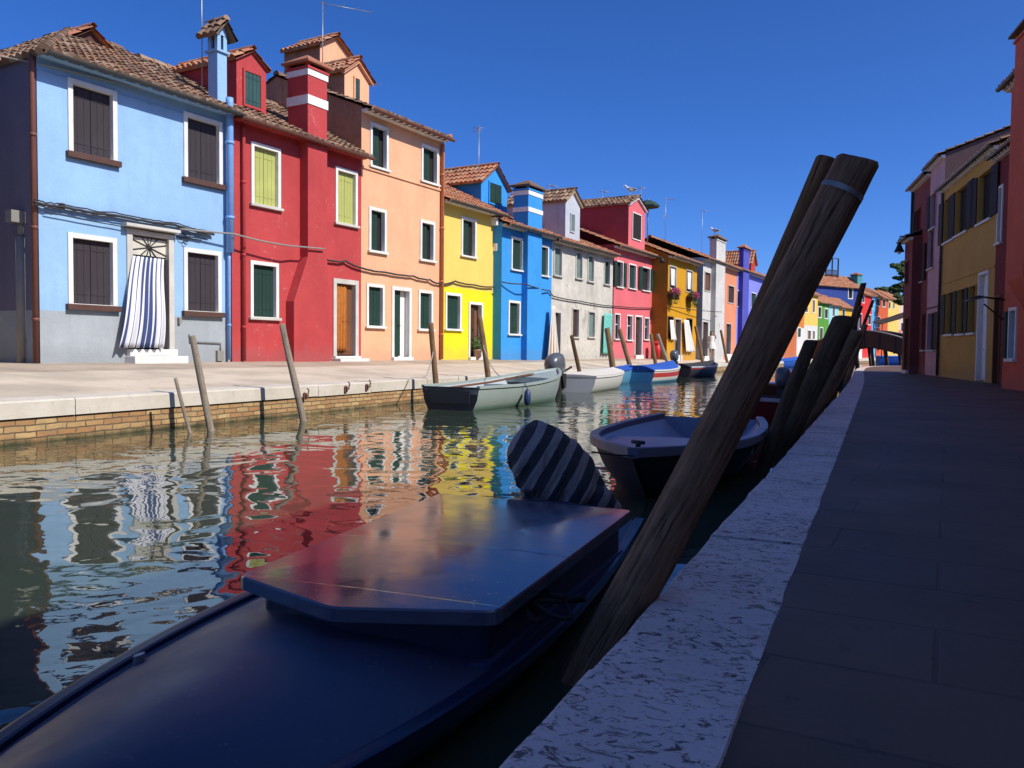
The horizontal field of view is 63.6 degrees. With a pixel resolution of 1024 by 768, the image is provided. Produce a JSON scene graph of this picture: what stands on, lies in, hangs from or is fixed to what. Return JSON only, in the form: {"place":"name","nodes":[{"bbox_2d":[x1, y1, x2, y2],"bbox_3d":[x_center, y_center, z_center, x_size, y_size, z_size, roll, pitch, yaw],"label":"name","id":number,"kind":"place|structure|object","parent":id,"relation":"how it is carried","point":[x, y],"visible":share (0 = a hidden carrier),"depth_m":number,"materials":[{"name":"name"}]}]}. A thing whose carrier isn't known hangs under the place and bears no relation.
{"place":"outdoors","nodes":[
{"label":"outdoors","id":0,"kind":"place"},
{"bbox_2d":[0,358,659,372],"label":"alley paving","id":1,"kind":"structure","parent":0,"point":[5,367],"depth_m":17.36,"materials":[{"name":"stone"}]},
{"bbox_2d":[0,0,244,363],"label":"blue house","id":2,"kind":"structure","parent":1,"relation":"on","point":[160,146],"depth_m":16.57,"materials":[{"name":"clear paint"}]},
{"bbox_2d":[65,77,121,167],"bbox_3d":[-8.221,-5.105,16.174,0.200,1.507,1.124,2,3,30],"label":"window","id":3,"kind":"structure","parent":2,"relation":"in","point":[91,108],"depth_m":16.22,"materials":[{"name":"brown wood"}]},
{"bbox_2d":[65,232,121,311],"bbox_3d":[-8.298,-2.184,16.278,0.270,1.484,1.128,2,3,30],"label":"window","id":4,"kind":"structure","parent":2,"relation":"in","point":[91,259],"depth_m":16.31,"materials":[{"name":"brown wood"}]},
{"bbox_2d":[33,199,214,238],"bbox_3d":[-7.791,-3.321,16.919,0.146,0.298,4.104,2,3,29],"label":"service cable","id":5,"kind":"object","parent":2,"relation":"attached to","point":[62,206],"visible":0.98,"depth_m":16.52,"materials":[{"name":"rubber"}]},
{"bbox_2d":[119,256,165,347],"bbox_3d":[-7.652,-1.696,17.076,0.220,1.891,1.202,2,3,30],"label":"door curtain","id":6,"kind":"object","parent":2,"relation":"hanging from","point":[145,322],"depth_m":17.15,"materials":[{"name":"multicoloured fabric"}]},
{"bbox_2d":[126,228,174,348],"bbox_3d":[-7.685,-1.984,17.439,0.215,2.492,1.127,2,3,30],"label":"door","id":7,"kind":"structure","parent":2,"relation":"in","point":[169,343],"depth_m":17.78,"materials":[{"name":"white stone"}]},
{"bbox_2d":[181,247,224,317],"bbox_3d":[-6.990,-2.264,18.565,0.270,1.508,1.123,2,3,30],"label":"window","id":8,"kind":"structure","parent":2,"relation":"in","point":[202,269],"depth_m":18.60,"materials":[{"name":"brown wood"}]},
{"bbox_2d":[181,111,225,190],"bbox_3d":[-6.913,-5.195,18.453,0.200,1.536,1.146,2,3,30],"label":"window","id":9,"kind":"structure","parent":2,"relation":"in","point":[202,136],"depth_m":18.51,"materials":[{"name":"brown wood"}]},
{"bbox_2d":[180,228,324,249],"bbox_3d":[-5.970,-3.417,19.591,0.143,0.126,4.292,2,3,33],"label":"service cable","id":10,"kind":"object","parent":2,"relation":"attached to","point":[249,238],"visible":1,"depth_m":19.25,"materials":[{"name":"rubber"}]},
{"bbox_2d":[136,45,375,361],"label":"red house","id":11,"kind":"structure","parent":1,"relation":"on","point":[297,173],"depth_m":20.82,"materials":[{"name":"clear paint"}]},
{"bbox_2d":[248,260,281,320],"bbox_3d":[-6.082,-2.269,20.153,0.260,1.419,1.010,2,3,30],"label":"window","id":12,"kind":"structure","parent":11,"relation":"in","point":[264,276],"depth_m":20.21,"materials":[{"name":"green wood"}]},
{"bbox_2d":[249,141,283,211],"bbox_3d":[-5.998,-5.035,20.072,0.190,1.524,1.047,2,3,30],"label":"window","id":13,"kind":"structure","parent":11,"relation":"in","point":[265,159],"depth_m":20.14,"materials":[{"name":"yellow wood"}]},
{"bbox_2d":[337,284,346,350],"bbox_3d":[-4.700,-1.814,22.633,0.066,1.816,0.470,2,3,30],"label":"door curtain","id":14,"kind":"object","parent":11,"relation":"hanging from","point":[341,325],"depth_m":22.64,"materials":[{"name":"orange fabric"}]},
{"bbox_2d":[333,278,358,355],"bbox_3d":[-4.646,-1.825,22.758,0.215,2.101,1.030,2,3,30],"label":"door","id":15,"kind":"structure","parent":11,"relation":"in","point":[352,286],"depth_m":23.02,"materials":[{"name":"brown wood"}]},
{"bbox_2d":[334,166,359,228],"bbox_3d":[-4.548,-5.098,22.601,0.190,1.554,0.995,2,3,30],"label":"window","id":16,"kind":"structure","parent":11,"relation":"in","point":[346,181],"depth_m":22.69,"materials":[{"name":"yellow wood"}]},
{"bbox_2d":[266,1,455,360],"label":"peach house","id":17,"kind":"structure","parent":1,"relation":"on","point":[402,201],"depth_m":24.63,"materials":[{"name":"orange paint"}]},
{"bbox_2d":[365,283,386,328],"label":"window","id":18,"kind":"structure","parent":17,"relation":"in","point":[375,293],"depth_m":23.90,"materials":[{"name":"green wood"}]},
{"bbox_2d":[367,206,388,254],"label":"window","id":19,"kind":"structure","parent":17,"relation":"in","point":[377,217],"depth_m":23.88,"materials":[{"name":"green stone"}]},
{"bbox_2d":[369,121,390,172],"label":"window","id":20,"kind":"structure","parent":17,"relation":"in","point":[379,134],"depth_m":23.86,"materials":[{"name":"wood"}]},
{"bbox_2d":[391,286,411,356],"bbox_3d":[-3.404,-1.869,24.924,0.215,2.102,0.956,2,3,30],"label":"door","id":21,"kind":"structure","parent":17,"relation":"in","point":[401,297],"depth_m":25.14,"materials":[{"name":"white wood"}]},
{"bbox_2d":[327,259,493,287],"bbox_3d":[-2.776,-3.331,25.629,0.056,0.338,8.592,2,3,30],"label":"service cable","id":22,"kind":"object","parent":17,"relation":"attached to","point":[353,265],"visible":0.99,"depth_m":24.79,"materials":[{"name":"rubber"}]},
{"bbox_2d":[417,289,434,331],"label":"window","id":23,"kind":"structure","parent":17,"relation":"in","point":[425,297],"depth_m":26.02,"materials":[{"name":"green wood"}]},
{"bbox_2d":[419,219,436,262],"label":"window","id":24,"kind":"structure","parent":17,"relation":"in","point":[427,228],"depth_m":26.03,"materials":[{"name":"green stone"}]},
{"bbox_2d":[420,143,440,186],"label":"window","id":25,"kind":"structure","parent":17,"relation":"in","point":[427,151],"depth_m":25.99,"materials":[{"name":"white stone"}]},
{"bbox_2d":[441,162,511,359],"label":"yellow house","id":26,"kind":"structure","parent":1,"relation":"on","point":[475,201],"depth_m":28.35,"materials":[{"name":"yellow paint"}]},
{"bbox_2d":[444,292,463,330],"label":"window","id":27,"kind":"structure","parent":26,"relation":"in","point":[453,304],"depth_m":27.40,"materials":[{"name":"green wood"}]},
{"bbox_2d":[460,216,478,258],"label":"window","id":28,"kind":"structure","parent":26,"relation":"in","point":[468,225],"depth_m":28.11,"materials":[{"name":"white stone"}]},
{"bbox_2d":[468,302,482,356],"bbox_3d":[-1.329,-1.881,28.549,0.215,1.888,0.901,2,3,30],"label":"door","id":29,"kind":"structure","parent":26,"relation":"in","point":[475,309],"depth_m":28.56,"materials":[{"name":"brown wood"}]},
{"bbox_2d":[473,127,562,359],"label":"azure house","id":30,"kind":"structure","parent":1,"relation":"on","point":[522,238],"depth_m":30.45,"materials":[{"name":"blue paint"}]},
{"bbox_2d":[507,300,521,335],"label":"window","id":31,"kind":"structure","parent":30,"relation":"in","point":[514,307],"depth_m":30.26,"materials":[{"name":"green wood"}]},
{"bbox_2d":[510,236,523,271],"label":"window","id":32,"kind":"structure","parent":30,"relation":"in","point":[516,243],"depth_m":30.28,"materials":[{"name":"green wood"}]},
{"bbox_2d":[542,244,550,277],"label":"window","id":33,"kind":"structure","parent":30,"relation":"in","point":[545,249],"depth_m":32.24,"materials":[{"name":"green wood"}]},
{"bbox_2d":[547,306,558,356],"bbox_3d":[1.595,-1.925,32.296,0.146,2.250,1.025,2,3,30],"label":"draped sheet","id":34,"kind":"object","parent":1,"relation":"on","point":[553,344],"visible":0.84,"depth_m":32.23,"materials":[{"name":"beige fabric"}]},
{"bbox_2d":[500,184,621,358],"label":"grey white house","id":35,"kind":"structure","parent":1,"relation":"on","point":[582,270],"depth_m":34.95,"materials":[{"name":"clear paint"}]},
{"bbox_2d":[553,245,563,277],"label":"window","id":36,"kind":"structure","parent":35,"relation":"in","point":[558,251],"depth_m":33.29,"materials":[{"name":"white wood"}]},
{"bbox_2d":[571,307,580,337],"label":"window","id":37,"kind":"structure","parent":35,"relation":"in","point":[575,311],"depth_m":34.92,"materials":[{"name":"brown glass"}]},
{"bbox_2d":[575,251,583,279],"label":"window","id":38,"kind":"structure","parent":35,"relation":"in","point":[579,255],"depth_m":35.04,"materials":[{"name":"white wood"}]},
{"bbox_2d":[587,254,595,282],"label":"window","id":39,"kind":"structure","parent":35,"relation":"in","point":[590,258],"depth_m":36.06,"materials":[{"name":"white glass"}]},
{"bbox_2d":[603,313,612,353],"bbox_3d":[4.332,-2.279,37.418,0.106,1.840,1.137,2,3,30],"label":"hanging cloth","id":40,"kind":"object","parent":35,"relation":"hanging from","point":[608,319],"visible":0.71,"depth_m":37.28,"materials":[{"name":"fabric"}]},
{"bbox_2d":[580,190,664,358],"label":"pink house","id":41,"kind":"structure","parent":1,"relation":"on","point":[616,224],"depth_m":40.36,"materials":[{"name":"paint"}]},
{"bbox_2d":[614,260,626,288],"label":"window","id":42,"kind":"structure","parent":41,"relation":"in","point":[620,267],"depth_m":39.18,"materials":[{"name":"white stone"}]},
{"bbox_2d":[628,263,637,289],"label":"window","id":43,"kind":"structure","parent":41,"relation":"in","point":[632,268],"depth_m":40.40,"materials":[{"name":"green wood"}]},
{"bbox_2d":[634,315,642,354],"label":"door","id":44,"kind":"structure","parent":41,"relation":"in","point":[638,329],"depth_m":41.50,"materials":[{"name":"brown wood"}]},
{"bbox_2d":[639,266,653,291],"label":"window","id":45,"kind":"structure","parent":41,"relation":"in","point":[644,284],"depth_m":42.15,"materials":[{"name":"white wood"}]},
{"bbox_2d":[641,187,704,360],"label":"mustard house","id":46,"kind":"structure","parent":1,"relation":"on","point":[663,314],"depth_m":43.05,"materials":[{"name":"paint"}]},
{"bbox_2d":[684,320,694,351],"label":"white curtain","id":47,"kind":"object","parent":46,"relation":"hanging from","point":[689,342],"visible":1,"depth_m":44.91,"materials":[{"name":"fabric"}]},
{"bbox_2d":[645,199,731,360],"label":"white house","id":48,"kind":"structure","parent":1,"relation":"on","point":[711,282],"depth_m":48.78,"materials":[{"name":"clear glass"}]},
{"bbox_2d":[669,246,743,359],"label":"salmon house","id":49,"kind":"structure","parent":1,"relation":"on","point":[730,308],"depth_m":53.31,"materials":[{"name":"orange paint"}]},
{"bbox_2d":[684,209,764,344],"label":"lilac house","id":50,"kind":"structure","parent":1,"relation":"on","point":[749,279],"depth_m":55.52,"materials":[{"name":"purple paint"}]},
{"bbox_2d":[754,271,796,357],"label":"rust house","id":51,"kind":"structure","parent":1,"relation":"on","point":[791,350],"depth_m":70.48,"materials":[{"name":"orange paint"}]},
{"bbox_2d":[817,296,832,339],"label":"green house","id":52,"kind":"structure","parent":1,"relation":"on","point":[823,314],"depth_m":83.42,"materials":[{"name":"paint"}]},
{"bbox_2d":[816,258,862,329],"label":"navy house","id":53,"kind":"structure","parent":1,"relation":"on","point":[845,289],"depth_m":93.80,"materials":[{"name":"paint"}]},
{"bbox_2d":[857,290,875,357],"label":"scarlet house","id":54,"kind":"structure","parent":1,"relation":"on","point":[865,303],"depth_m":96.77,"materials":[{"name":"red paint"}]},
{"bbox_2d":[865,287,890,356],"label":"brick red house","id":55,"kind":"structure","parent":1,"relation":"on","point":[882,306],"depth_m":103.86,"materials":[{"name":"paint"}]},
{"bbox_2d":[877,289,898,355],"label":"straw house","id":56,"kind":"structure","parent":1,"relation":"on","point":[893,308],"depth_m":109.11,"materials":[{"name":"yellow paint"}]},
{"bbox_2d":[0,357,874,397],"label":"promenade","id":57,"kind":"structure","parent":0,"point":[22,384],"depth_m":14.53,"materials":[{"name":"beige stone"}]},
{"bbox_2d":[804,291,821,340],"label":"yellow far house","id":58,"kind":"structure","parent":57,"relation":"on","point":[810,322],"depth_m":80.92,"materials":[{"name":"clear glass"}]},
{"bbox_2d":[0,361,875,445],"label":"canal wall","id":59,"kind":"structure","parent":0,"point":[32,430],"depth_m":11.32,"materials":[{"name":"brick"}]},
{"bbox_2d":[0,359,874,419],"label":"quay stone","id":60,"kind":"object","parent":59,"relation":"on","point":[29,407],"visible":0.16,"depth_m":11.57,"materials":[{"name":"stone"}]},
{"bbox_2d":[0,363,898,767],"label":"water","id":61,"kind":"structure","parent":0,"point":[112,547],"depth_m":5.81,"materials":[{"name":"green liquid"}]},
{"bbox_2d":[174,378,191,432],"bbox_3d":[-4.235,0.448,10.724,0.056,1.091,0.055,-14,0,24],"label":"mooring stake","id":62,"kind":"object","parent":61,"relation":"in","point":[188,427],"visible":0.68,"depth_m":10.70,"materials":[{"name":"brown wood"}]},
{"bbox_2d":[189,335,214,430],"bbox_3d":[-4.112,0.163,11.014,0.111,1.648,0.111,-11,0,24],"label":"mooring pole","id":63,"kind":"object","parent":61,"relation":"in","point":[202,389],"visible":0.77,"depth_m":10.98,"materials":[{"name":"brown wood"}]},
{"bbox_2d":[279,323,306,420],"bbox_3d":[-3.324,-0.008,12.649,0.116,1.875,0.114,-12,0,24],"label":"mooring pole","id":64,"kind":"object","parent":61,"relation":"in","point":[294,382],"visible":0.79,"depth_m":12.61,"materials":[{"name":"brown wood"}]},
{"bbox_2d":[0,494,643,767],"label":"navy boat","id":65,"kind":"object","parent":61,"relation":"on","point":[403,637],"visible":0.94,"depth_m":2.43,"materials":[{"name":"paint"}]},
{"bbox_2d":[522,588,585,623],"bbox_3d":[0.138,0.751,2.820,0.213,0.065,0.282,1,2,9],"label":"mooring rope","id":66,"kind":"object","parent":65,"relation":"attached to","point":[536,607],"visible":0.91,"depth_m":2.81,"materials":[{"name":"fabric"}]},
{"bbox_2d":[507,420,621,508],"bbox_3d":[0.310,0.666,4.954,0.684,0.891,0.432,1,2,0],"label":"outboard motor","id":67,"kind":"object","parent":65,"relation":"attached to","point":[546,461],"visible":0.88,"depth_m":4.77,"materials":[{"name":"fabric"}]},
{"bbox_2d":[428,322,438,383],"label":"mooring pole","id":68,"kind":"object","parent":61,"relation":"in","point":[433,350],"visible":0.62,"depth_m":16.84,"materials":[{"name":"brown wood"}]},
{"bbox_2d":[477,316,490,376],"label":"mooring pole","id":69,"kind":"object","parent":61,"relation":"in","point":[483,342],"visible":0.58,"depth_m":19.06,"materials":[{"name":"brown wood"}]},
{"bbox_2d":[421,368,561,410],"bbox_3d":[-0.027,0.124,17.575,1.586,0.865,5.230,2,3,26],"label":"grey green boat","id":70,"kind":"object","parent":61,"relation":"on","point":[542,385],"visible":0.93,"depth_m":15.89,"materials":[{"name":"paint"}]},
{"bbox_2d":[562,367,623,392],"bbox_3d":[2.448,-0.092,24.604,1.636,0.767,4.900,1,3,21],"label":"white boat","id":71,"kind":"object","parent":61,"relation":"on","point":[596,380],"visible":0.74,"depth_m":22.50,"materials":[{"name":"paint"}]},
{"bbox_2d":[544,353,571,391],"bbox_3d":[1.296,0.007,22.333,0.435,1.714,1.256,2,3,34],"label":"outboard motor","id":72,"kind":"object","parent":71,"relation":"attached to","point":[554,360],"visible":0.66,"depth_m":21.96,"materials":[{"name":"black metal"}]},
{"bbox_2d":[604,327,615,367],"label":"mooring pole","id":73,"kind":"object","parent":61,"relation":"in","point":[610,348],"visible":0.66,"depth_m":28.47,"materials":[{"name":"brown wood"}]},
{"bbox_2d":[628,360,679,382],"bbox_3d":[5.438,-0.421,31.005,1.536,0.956,4.300,2,3,28],"label":"blue canvas boat","id":74,"kind":"object","parent":61,"relation":"on","point":[666,371],"visible":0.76,"depth_m":29.22,"materials":[{"name":"fabric"}]},
{"bbox_2d":[590,413,767,497],"bbox_3d":[1.550,0.680,7.610,1.456,0.605,3.884,1,3,21],"label":"slate boat","id":75,"kind":"object","parent":61,"relation":"on","point":[652,463],"visible":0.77,"depth_m":6.73,"materials":[{"name":"paint"}]},
{"bbox_2d":[677,360,717,376],"bbox_3d":[8.586,-0.668,38.373,1.636,0.907,4.600,2,3,34],"label":"dark canvas boat","id":76,"kind":"object","parent":61,"relation":"on","point":[702,369],"visible":0.67,"depth_m":36.91,"materials":[{"name":"paint"}]},
{"bbox_2d":[558,153,878,685],"bbox_3d":[0.634,0.248,2.732,0.175,2.188,0.171,30,6,22],"label":"mooring pole","id":77,"kind":"object","parent":61,"relation":"in","point":[641,577],"visible":0.77,"depth_m":2.66,"materials":[{"name":"brown wood"}]},
{"bbox_2d":[751,395,779,430],"bbox_3d":[4.026,0.443,13.005,1.336,0.685,4.200,2,3,24],"label":"red hull boat","id":78,"kind":"object","parent":61,"relation":"on","point":[766,407],"visible":0.06,"depth_m":11.37,"materials":[{"name":"paint"}]},
{"bbox_2d":[775,367,790,398],"bbox_3d":[4.868,0.225,14.902,0.270,1.058,0.734,2,3,24],"label":"outboard motor","id":79,"kind":"object","parent":78,"relation":"attached to","point":[782,374],"visible":0.68,"depth_m":14.87,"materials":[{"name":"black metal"}]},
{"bbox_2d":[731,155,834,357],"bbox_3d":[0.754,0.177,3.106,0.103,2.136,0.100,23,9,22],"label":"mooring pole","id":80,"kind":"object","parent":61,"relation":"in","point":[820,168],"visible":0.13,"depth_m":2.95,"materials":[{"name":"brown wood"}]},
{"bbox_2d":[754,340,817,474],"bbox_3d":[2.483,0.335,7.620,0.145,1.621,0.143,21,0,23],"label":"mooring pole","id":81,"kind":"object","parent":61,"relation":"in","point":[784,410],"visible":0.85,"depth_m":7.58,"materials":[{"name":"brown wood"}]},
{"bbox_2d":[776,315,854,454],"bbox_3d":[3.286,0.117,9.168,0.283,1.975,0.274,24,0,23],"label":"mooring pole","id":82,"kind":"object","parent":61,"relation":"in","point":[825,358],"visible":0.64,"depth_m":9.06,"materials":[{"name":"brown wood"}]},
{"bbox_2d":[800,329,861,435],"bbox_3d":[4.205,0.083,11.269,0.281,1.937,0.288,30,0,23],"label":"mooring pole","id":83,"kind":"object","parent":61,"relation":"in","point":[853,338],"visible":0.32,"depth_m":11.16,"materials":[{"name":"brown wood"}]},
{"bbox_2d":[832,283,865,397],"bbox_3d":[8.341,-0.953,20.550,0.166,3.274,0.167,15,0,23],"label":"mooring pole","id":84,"kind":"object","parent":61,"relation":"in","point":[859,297],"visible":0.25,"depth_m":20.50,"materials":[{"name":"brown wood"}]},
{"bbox_2d":[840,325,867,390],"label":"mooring pole","id":85,"kind":"object","parent":61,"relation":"in","point":[848,376],"visible":0.57,"depth_m":24.82,"materials":[{"name":"brown wood"}]},
{"bbox_2d":[812,330,902,366],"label":"footbridge","id":86,"kind":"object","parent":61,"relation":"in","point":[886,342],"visible":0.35,"depth_m":64.97,"materials":[{"name":"brown wood"}]},
{"bbox_2d":[720,366,1023,767],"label":"pavement","id":87,"kind":"structure","parent":0,"point":[896,638],"depth_m":2.73,"materials":[{"name":"grey stone"}]},
{"bbox_2d":[896,228,921,373],"bbox_3d":[19.299,-3.741,34.672,5.629,7.246,1.933,1,2,16],"label":"annex","id":88,"kind":"object","parent":87,"relation":"on","point":[912,242],"visible":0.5,"depth_m":34.57,"materials":[{"name":"red paint"}]},
{"bbox_2d":[903,317,909,369],"bbox_3d":[16.915,-1.715,35.246,0.165,2.241,0.942,1,2,16],"label":"door","id":89,"kind":"structure","parent":88,"relation":"in","point":[906,325],"depth_m":35.64,"materials":[{"name":"brown wood"}]},
{"bbox_2d":[905,171,930,374],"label":"maroon house","id":90,"kind":"structure","parent":87,"relation":"on","point":[918,187],"depth_m":33.97,"materials":[{"name":"paint"}]},
{"bbox_2d":[921,125,1010,375],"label":"mauve house","id":91,"kind":"structure","parent":87,"relation":"on","point":[941,166],"depth_m":31.59,"materials":[{"name":"paint"}]},
{"bbox_2d":[926,228,934,270],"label":"window","id":92,"kind":"structure","parent":91,"relation":"in","point":[931,234],"depth_m":32.78,"materials":[{"name":"white glass"}]},
{"bbox_2d":[925,311,936,351],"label":"window","id":93,"kind":"structure","parent":91,"relation":"in","point":[934,314],"depth_m":32.58,"materials":[{"name":"paint"}]},
{"bbox_2d":[926,192,936,230],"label":"window","id":94,"kind":"structure","parent":91,"relation":"in","point":[930,200],"depth_m":32.66,"materials":[{"name":"paint"}]},
{"bbox_2d":[934,135,1009,382],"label":"ochre house","id":95,"kind":"structure","parent":87,"relation":"on","point":[968,205],"depth_m":26.72,"materials":[{"name":"paint"}]},
{"bbox_2d":[938,193,955,245],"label":"window","id":96,"kind":"structure","parent":95,"relation":"in","point":[944,240],"depth_m":30.27,"materials":[{"name":"paint"}]},
{"bbox_2d":[940,291,953,336],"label":"window","id":97,"kind":"structure","parent":95,"relation":"in","point":[945,310],"depth_m":29.72,"materials":[{"name":"paint"}]},
{"bbox_2d":[951,287,966,335],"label":"window","id":98,"kind":"structure","parent":95,"relation":"in","point":[957,295],"depth_m":28.08,"materials":[{"name":"paint"}]},
{"bbox_2d":[948,178,973,239],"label":"window","id":99,"kind":"structure","parent":95,"relation":"in","point":[954,208],"depth_m":28.44,"materials":[{"name":"paint"}]},
{"bbox_2d":[963,284,976,334],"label":"window","id":100,"kind":"structure","parent":95,"relation":"in","point":[968,306],"depth_m":26.59,"materials":[{"name":"paint"}]},
{"bbox_2d":[975,270,989,381],"bbox_3d":[14.360,-1.748,25.030,0.215,3.330,1.126,1,2,16],"label":"door","id":101,"kind":"structure","parent":95,"relation":"in","point":[983,277],"depth_m":25.43,"materials":[{"name":"white paint"}]},
{"bbox_2d":[969,161,998,227],"bbox_3d":[14.419,-5.674,25.049,0.260,1.587,3.019,1,2,16],"label":"window","id":102,"kind":"structure","parent":95,"relation":"in","point":[991,179],"depth_m":25.44,"materials":[{"name":"paint"}]},
{"bbox_2d":[963,19,1023,390],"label":"red orange house","id":103,"kind":"structure","parent":87,"relation":"on","point":[1013,336],"depth_m":18.59,"materials":[{"name":"paint"}]},
{"bbox_2d":[1002,307,1017,361],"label":"window","id":104,"kind":"structure","parent":103,"relation":"in","point":[1010,338],"depth_m":19.88,"materials":[{"name":"white stone"}]},
{"bbox_2d":[985,137,1009,383],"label":"wine house","id":105,"kind":"structure","parent":87,"relation":"on","point":[1001,153],"depth_m":23.29,"materials":[{"name":"red paint"}]},
{"bbox_2d":[991,295,1001,383],"bbox_3d":[13.887,-1.219,23.524,0.165,2.615,0.646,1,2,16],"label":"door","id":106,"kind":"structure","parent":105,"relation":"in","point":[997,303],"depth_m":23.76,"materials":[{"name":"brown wood"}]},
{"bbox_2d":[993,184,1003,245],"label":"window","id":107,"kind":"structure","parent":105,"relation":"in","point":[999,222],"depth_m":23.62,"materials":[{"name":"white glass"}]},
{"bbox_2d":[889,260,904,305],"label":"pine tree","id":108,"kind":"object","parent":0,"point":[899,267],"visible":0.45,"depth_m":99.78,"materials":[{"name":"green plant"}]},
{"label":"quay wall","id":109,"kind":"structure","parent":0,"visible":0},
{"bbox_2d":[499,366,873,767],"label":"kerb","id":110,"kind":"structure","parent":109,"relation":"on","point":[666,681],"depth_m":2.30,"materials":[{"name":"stone"}]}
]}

